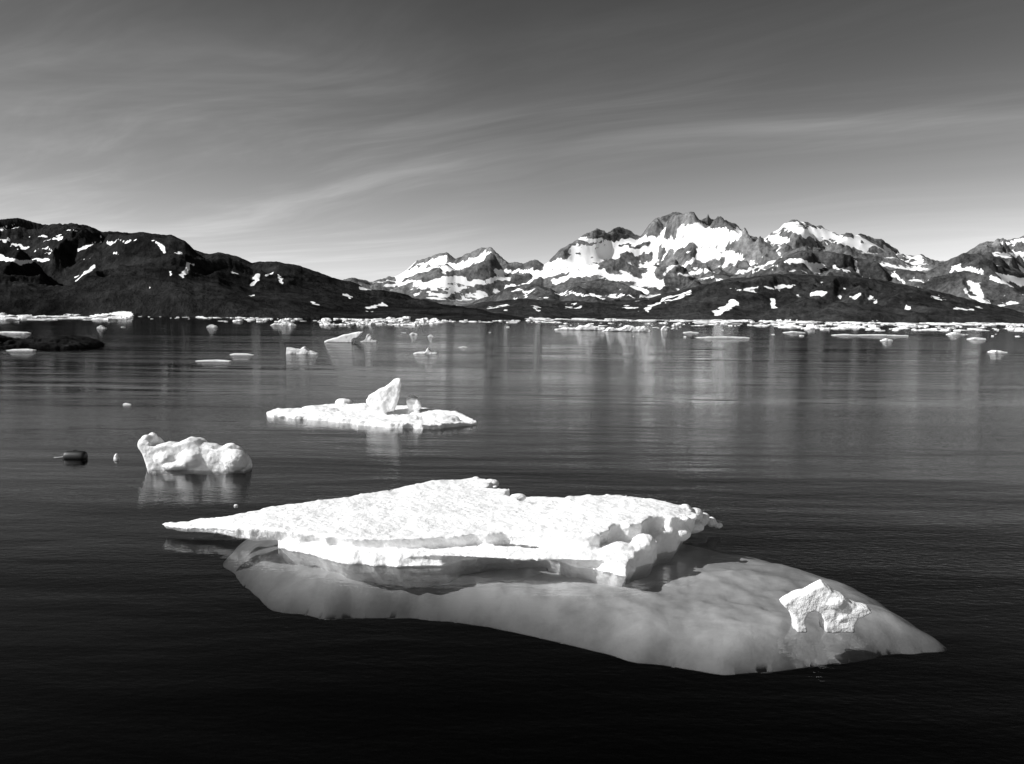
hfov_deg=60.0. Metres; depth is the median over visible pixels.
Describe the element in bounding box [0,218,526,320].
rocky hill
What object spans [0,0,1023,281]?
sky
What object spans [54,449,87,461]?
mooring buoy
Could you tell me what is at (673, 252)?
mountain range
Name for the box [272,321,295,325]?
ice growler
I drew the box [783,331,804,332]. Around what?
ice floe
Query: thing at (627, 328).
ice growler
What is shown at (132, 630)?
water
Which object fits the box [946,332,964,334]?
ice growler
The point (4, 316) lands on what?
drift ice
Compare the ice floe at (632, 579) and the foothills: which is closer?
the ice floe at (632, 579)
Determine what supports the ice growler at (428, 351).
on the water at (143, 364)
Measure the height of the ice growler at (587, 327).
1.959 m
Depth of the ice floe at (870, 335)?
214.94 m
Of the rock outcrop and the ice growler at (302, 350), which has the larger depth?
the rock outcrop
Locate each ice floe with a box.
[0,331,30,333]
[11,349,35,350]
[162,477,946,675]
[197,360,229,360]
[230,353,251,354]
[267,378,476,435]
[324,332,362,341]
[696,336,748,337]
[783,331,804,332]
[834,334,907,335]
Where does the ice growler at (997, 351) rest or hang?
on the water at (143, 364)
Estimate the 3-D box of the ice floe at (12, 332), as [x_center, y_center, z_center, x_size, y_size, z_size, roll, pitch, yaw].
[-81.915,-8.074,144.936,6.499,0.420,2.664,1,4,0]
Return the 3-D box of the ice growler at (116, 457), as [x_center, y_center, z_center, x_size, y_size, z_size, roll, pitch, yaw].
[-10.677,2.026,23.936,0.128,0.210,0.136,1,4,0]
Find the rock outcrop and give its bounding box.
[0,335,104,348]
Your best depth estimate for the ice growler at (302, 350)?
85.47 m
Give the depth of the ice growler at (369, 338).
123.95 m
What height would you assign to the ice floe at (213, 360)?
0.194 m
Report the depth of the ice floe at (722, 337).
172.00 m
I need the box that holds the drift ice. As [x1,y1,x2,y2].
[0,313,1023,336]
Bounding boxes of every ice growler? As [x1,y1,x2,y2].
[113,453,118,460]
[138,432,251,474]
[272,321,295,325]
[286,347,317,353]
[360,334,377,341]
[413,348,437,353]
[555,324,606,329]
[603,325,650,331]
[779,580,871,632]
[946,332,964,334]
[988,350,1006,352]
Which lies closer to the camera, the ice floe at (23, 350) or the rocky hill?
the ice floe at (23, 350)
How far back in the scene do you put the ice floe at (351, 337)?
120.58 m
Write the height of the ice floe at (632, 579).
1.440 m
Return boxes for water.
[0,315,1023,519]
[0,392,1023,763]
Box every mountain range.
[343,212,1023,305]
[462,250,1023,312]
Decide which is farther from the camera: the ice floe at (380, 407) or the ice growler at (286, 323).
the ice growler at (286, 323)
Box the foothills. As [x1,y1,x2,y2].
[464,273,1023,323]
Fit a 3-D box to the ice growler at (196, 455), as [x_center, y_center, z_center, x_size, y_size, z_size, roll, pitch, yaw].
[-8.067,1.833,22.584,2.842,1.016,1.097,1,4,0]
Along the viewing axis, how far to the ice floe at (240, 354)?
82.34 m
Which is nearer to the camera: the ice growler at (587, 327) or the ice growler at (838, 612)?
the ice growler at (838, 612)

